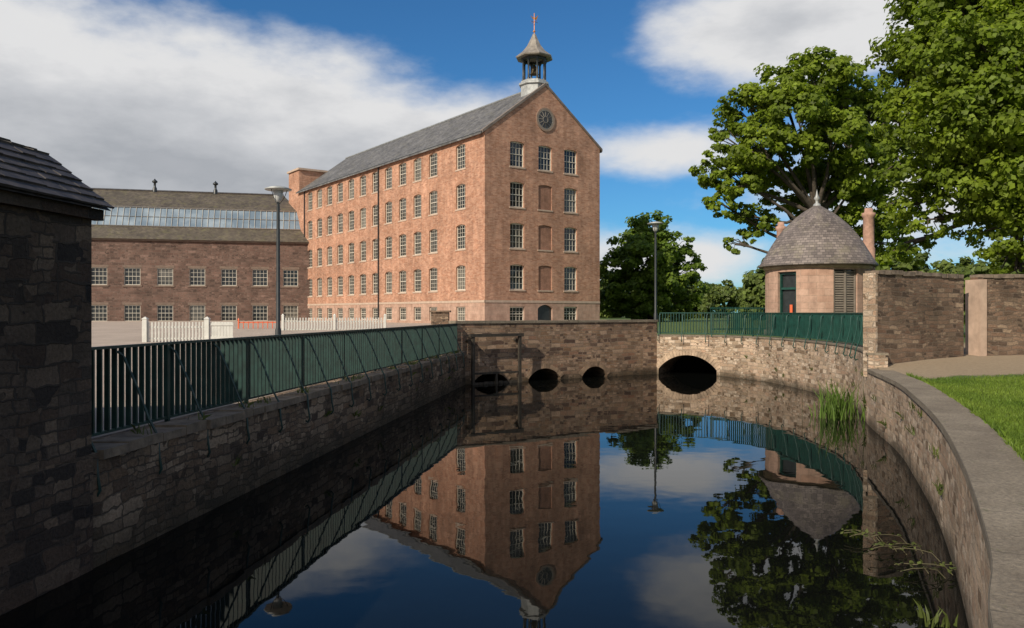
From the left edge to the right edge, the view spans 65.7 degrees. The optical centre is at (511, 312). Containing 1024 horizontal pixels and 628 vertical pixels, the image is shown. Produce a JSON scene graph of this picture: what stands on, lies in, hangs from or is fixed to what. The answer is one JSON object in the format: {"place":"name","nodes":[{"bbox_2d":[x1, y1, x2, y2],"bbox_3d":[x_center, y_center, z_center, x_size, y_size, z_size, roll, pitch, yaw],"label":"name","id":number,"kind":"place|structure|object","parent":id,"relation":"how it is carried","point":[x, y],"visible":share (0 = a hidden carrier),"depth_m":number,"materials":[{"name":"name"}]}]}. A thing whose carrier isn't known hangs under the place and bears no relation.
{"place":"outdoors","nodes":[
{"label":"outdoors","id":0,"kind":"place"},
{"bbox_2d":[429,310,450,324],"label":"stone pier","id":1,"kind":"structure","parent":0,"point":[439,316],"depth_m":36.20,"materials":[{"name":"beige stone"}]},
{"bbox_2d":[0,370,968,627],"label":"canal water","id":2,"kind":"structure","parent":0,"point":[682,498],"depth_m":10.34,"materials":[{"name":"black liquid"}]},
{"bbox_2d":[0,457,92,615],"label":"foundation","id":3,"kind":"object","parent":2,"relation":"in","point":[46,531],"visible":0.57,"depth_m":8.01,"materials":[{"name":"stone"}]},
{"bbox_2d":[0,355,464,567],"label":"canal retaining wall","id":4,"kind":"structure","parent":2,"relation":"in","point":[139,500],"depth_m":11.85,"materials":[{"name":"stone"}]},
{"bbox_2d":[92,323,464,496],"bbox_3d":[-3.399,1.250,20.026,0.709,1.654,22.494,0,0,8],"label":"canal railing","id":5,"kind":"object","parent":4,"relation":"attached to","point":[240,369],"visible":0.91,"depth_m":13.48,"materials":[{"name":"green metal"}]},
{"bbox_2d":[92,351,465,458],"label":"bank edge stones","id":6,"kind":"object","parent":4,"relation":"attached to","point":[116,445],"visible":0.9,"depth_m":11.93,"materials":[{"name":"grey stone"}]},
{"bbox_2d":[466,333,523,384],"bbox_3d":[-0.677,2.290,31.699,2.500,2.900,0.418,0,0,-33],"label":"sluice gate frame","id":7,"kind":"object","parent":2,"relation":"in","point":[518,339],"visible":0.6,"depth_m":31.57,"materials":[{"name":"brown wood"}]},
{"bbox_2d":[475,369,589,380],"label":"arch openings","id":8,"kind":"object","parent":2,"relation":"in","point":[536,374],"depth_m":34.40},
{"bbox_2d":[657,336,719,375],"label":"arch wall","id":9,"kind":"structure","parent":2,"relation":"in","point":[666,345],"depth_m":36.18,"materials":[{"name":"beige stone"}]},
{"bbox_2d":[657,349,719,369],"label":"arch stones","id":10,"kind":"object","parent":9,"relation":"attached to","point":[714,363],"visible":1,"depth_m":36.04,"materials":[{"name":"beige stone"}]},
{"bbox_2d":[673,355,716,370],"bbox_3d":[9.215,2.740,38.733,3.508,2.200,1.619,0,0,0],"label":"arch opening","id":11,"kind":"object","parent":2,"relation":"in","point":[688,362],"depth_m":38.90,"materials":[{"name":"black"}]},
{"bbox_2d":[720,337,887,423],"bbox_3d":[10.148,2.480,27.757,2.015,2.720,15.823,0,0,1],"label":"masonry","id":12,"kind":"object","parent":2,"relation":"in","point":[792,364],"visible":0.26,"depth_m":29.57,"materials":[{"name":"beige stone"}]},
{"bbox_2d":[721,337,885,356],"bbox_3d":[10.123,1.097,27.755,1.965,0.042,15.788,0,0,1],"label":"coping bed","id":13,"kind":"object","parent":12,"relation":"on","point":[810,343],"visible":0.5,"depth_m":28.49,"materials":[{"name":"beige stone"}]},
{"bbox_2d":[657,334,888,354],"bbox_3d":[9.597,1.046,28.685,3.615,0.053,17.458,0,0,-8],"label":"coping","id":14,"kind":"object","parent":13,"relation":"on","point":[859,347],"visible":0.85,"depth_m":29.62,"materials":[{"name":"stone"}]},
{"bbox_2d":[658,313,862,360],"bbox_3d":[9.552,0.680,28.837,3.245,1.355,16.643,0,0,-9],"label":"canal railing","id":15,"kind":"object","parent":14,"relation":"on","point":[845,328],"visible":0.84,"depth_m":29.98,"materials":[{"name":"green metal"}]},
{"bbox_2d":[802,381,864,420],"bbox_3d":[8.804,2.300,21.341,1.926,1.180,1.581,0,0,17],"label":"water reeds","id":16,"kind":"object","parent":2,"relation":"on","point":[834,409],"visible":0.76,"depth_m":21.29,"materials":[{"name":"green plant"}]},
{"bbox_2d":[839,528,955,578],"bbox_3d":[4.486,2.788,9.191,0.934,0.212,1.673,0,0,0],"label":"water weed","id":17,"kind":"object","parent":2,"relation":"in","point":[866,532],"visible":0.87,"depth_m":9.23,"materials":[{"name":"green plant"}]},
{"bbox_2d":[914,600,957,627],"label":"water reeds","id":18,"kind":"object","parent":2,"relation":"on","point":[945,622],"visible":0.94,"depth_m":7.18,"materials":[{"name":"green plant"}]},
{"bbox_2d":[0,0,1017,312],"label":"sky","id":19,"kind":"structure","parent":0,"point":[183,95],"materials":[{"name":"blue"}]},
{"bbox_2d":[92,313,1023,437],"bbox_3d":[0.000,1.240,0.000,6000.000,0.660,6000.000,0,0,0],"label":"ground","id":20,"kind":"structure","parent":0,"point":[108,333],"depth_m":35.66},
{"bbox_2d":[0,189,91,478],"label":"rubble walls","id":21,"kind":"structure","parent":20,"relation":"on","point":[45,338],"depth_m":8.04,"materials":[{"name":"stone"}]},
{"bbox_2d":[0,189,103,220],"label":"eaves course","id":22,"kind":"object","parent":21,"relation":"attached to","point":[15,199],"visible":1,"depth_m":8.00,"materials":[{"name":"grey stone"}]},
{"bbox_2d":[0,137,114,210],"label":"slate roof","id":23,"kind":"structure","parent":21,"relation":"on","point":[24,169],"depth_m":8.25,"materials":[{"name":"grey stone"}]},
{"bbox_2d":[142,317,210,341],"bbox_3d":[-16.300,0.840,38.550,3.133,1.290,0.289,0,0,-10],"label":"white picket fence","id":24,"kind":"object","parent":20,"relation":"on","point":[146,326],"visible":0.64,"depth_m":38.52,"materials":[{"name":"paint"}]},
{"bbox_2d":[92,179,309,320],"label":"stone mill","id":25,"kind":"object","parent":20,"relation":"on","point":[163,255],"visible":0.61,"depth_m":86.47,"materials":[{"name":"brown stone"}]},
{"bbox_2d":[92,268,296,320],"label":"window glass","id":26,"kind":"structure","parent":25,"relation":"in","point":[99,313],"depth_m":85.64,"materials":[{"name":"grey glass"}]},
{"bbox_2d":[92,267,297,320],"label":"window frames","id":27,"kind":"structure","parent":25,"relation":"in","point":[263,273],"depth_m":86.38,"materials":[{"name":"beige paint"}]},
{"bbox_2d":[210,322,232,338],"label":"white gate","id":28,"kind":"structure","parent":20,"relation":"on","point":[219,330],"depth_m":38.85,"materials":[{"name":"paint"}]},
{"bbox_2d":[238,318,275,328],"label":"orange barrier fence","id":29,"kind":"object","parent":20,"relation":"on","point":[253,322],"visible":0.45,"depth_m":50.60,"materials":[{"name":"plastic"}]},
{"bbox_2d":[264,186,291,334],"bbox_3d":[-7.660,-1.295,26.000,0.880,5.730,0.880,0,0,0],"label":"street lamp","id":30,"kind":"object","parent":20,"relation":"on","point":[277,192],"visible":0.82,"depth_m":25.94,"materials":[{"name":"metal"}]},
{"bbox_2d":[281,314,385,329],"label":"white picket fence","id":31,"kind":"object","parent":20,"relation":"on","point":[335,321],"visible":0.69,"depth_m":49.13,"materials":[{"name":"paint"}]},
{"bbox_2d":[287,13,602,322],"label":"brick mill","id":32,"kind":"object","parent":20,"relation":"on","point":[490,211],"visible":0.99,"depth_m":65.37,"materials":[{"name":"brick"}]},
{"bbox_2d":[309,142,574,319],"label":"window glass","id":33,"kind":"structure","parent":32,"relation":"in","point":[517,270],"depth_m":66.37,"materials":[{"name":"black glass"}]},
{"bbox_2d":[309,142,575,320],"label":"window frames","id":34,"kind":"structure","parent":32,"relation":"in","point":[572,162],"depth_m":70.34,"materials":[{"name":"beige paint"}]},
{"bbox_2d":[538,305,550,319],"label":"door","id":35,"kind":"structure","parent":32,"relation":"in","point":[544,311],"depth_m":63.60,"materials":[{"name":"paint"}]},
{"bbox_2d":[539,111,551,127],"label":"round window glass","id":36,"kind":"structure","parent":32,"relation":"in","point":[541,114],"depth_m":63.44,"materials":[{"name":"grey glass"}]},
{"bbox_2d":[130,350,944,497],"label":"wall weeds","id":37,"kind":"object","parent":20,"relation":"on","point":[457,351],"depth_m":13.73,"materials":[{"name":"green plant"}]},
{"bbox_2d":[457,322,656,384],"bbox_3d":[1.936,2.140,34.346,10.560,3.400,1.200,0,0,-33],"label":"masonry","id":38,"kind":"object","parent":20,"relation":"on","point":[570,350],"visible":0.63,"depth_m":33.88,"materials":[{"name":"brown stone"}]},
{"bbox_2d":[470,361,609,379],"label":"arch stones","id":39,"kind":"object","parent":38,"relation":"attached to","point":[581,372],"visible":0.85,"depth_m":33.35,"materials":[{"name":"brown stone"}]},
{"bbox_2d":[449,320,657,323],"bbox_3d":[2.125,0.380,34.052,10.648,0.116,0.580,0,0,-33],"label":"parapet coping","id":40,"kind":"object","parent":38,"relation":"on","point":[527,321],"visible":0.95,"depth_m":33.27,"materials":[{"name":"stone"}]},
{"bbox_2d":[647,221,663,332],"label":"street lamp","id":41,"kind":"object","parent":20,"relation":"on","point":[655,224],"visible":0.81,"depth_m":41.95,"materials":[{"name":"metal"}]},
{"bbox_2d":[600,210,711,321],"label":"ash tree","id":42,"kind":"object","parent":20,"relation":"on","point":[637,240],"visible":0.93,"depth_m":78.18,"materials":[{"name":"green plant"}]},
{"bbox_2d":[710,307,764,329],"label":"green panel fence","id":43,"kind":"object","parent":20,"relation":"on","point":[736,308],"visible":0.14,"depth_m":44.46,"materials":[{"name":"metal"}]},
{"bbox_2d":[688,45,921,267],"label":"maple tree","id":44,"kind":"object","parent":20,"relation":"on","point":[834,122],"visible":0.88,"depth_m":51.10,"materials":[{"name":"green plant"}]},
{"bbox_2d":[600,243,1023,319],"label":"distant woodland","id":45,"kind":"object","parent":20,"relation":"on","point":[750,293],"visible":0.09,"depth_m":93.26,"materials":[{"name":"green plant"}]},
{"bbox_2d":[758,191,878,312],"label":"round lodge","id":46,"kind":"structure","parent":20,"relation":"on","point":[818,258],"depth_m":36.19,"materials":[{"name":"beige stone"}]},
{"bbox_2d":[783,274,795,312],"bbox_3d":[12.915,-0.370,36.827,0.039,3.020,0.892,0,0,-35],"label":"door leaf","id":47,"kind":"structure","parent":46,"relation":"in","point":[789,296],"depth_m":36.84,"materials":[{"name":"paint"}]},
{"bbox_2d":[835,270,852,311],"bbox_3d":[14.989,-0.600,35.966,1.087,2.680,0.039,0,0,-11],"label":"window glass","id":48,"kind":"structure","parent":46,"relation":"in","point":[835,270],"depth_m":35.95,"materials":[{"name":"black glass"}]},
{"bbox_2d":[868,373,990,627],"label":"masonry","id":49,"kind":"object","parent":20,"relation":"on","point":[954,510],"visible":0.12,"depth_m":10.09,"materials":[{"name":"brown stone"}]},
{"bbox_2d":[867,369,1023,627],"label":"coping","id":50,"kind":"object","parent":49,"relation":"on","point":[991,463],"visible":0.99,"depth_m":6.53,"materials":[{"name":"stone"}]},
{"bbox_2d":[906,373,1023,460],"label":"verge weeds","id":51,"kind":"object","parent":50,"relation":"on","point":[1005,435],"visible":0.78,"depth_m":10.43,"materials":[{"name":"green plant"}]},
{"bbox_2d":[861,0,1023,273],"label":"beech tree","id":52,"kind":"object","parent":20,"relation":"on","point":[965,93],"visible":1,"depth_m":27.33,"materials":[{"name":"green plant"}]},
{"bbox_2d":[878,274,1023,364],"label":"masonry","id":53,"kind":"object","parent":20,"relation":"on","point":[920,317],"visible":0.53,"depth_m":21.18,"materials":[{"name":"brown stone"}]},
{"bbox_2d":[863,273,877,376],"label":"wall end stones","id":54,"kind":"object","parent":53,"relation":"attached to","point":[870,312],"depth_m":20.19,"materials":[{"name":"beige stone"}]},
{"bbox_2d":[865,270,1023,278],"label":"coping stones","id":55,"kind":"object","parent":53,"relation":"on","point":[909,273],"visible":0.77,"depth_m":21.17,"materials":[{"name":"grey stone"}]},
{"bbox_2d":[965,279,986,355],"bbox_3d":[12.902,0.365,22.070,0.220,2.550,0.550,0,0,-10],"label":"gate jamb","id":56,"kind":"object","parent":20,"relation":"on","point":[976,317],"visible":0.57,"depth_m":21.90,"materials":[{"name":"stone"}]},
{"bbox_2d":[921,373,1023,449],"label":"lawn grass","id":57,"kind":"structure","parent":0,"point":[1002,408],"depth_m":13.49,"materials":[{"name":"green plant"}]}
]}

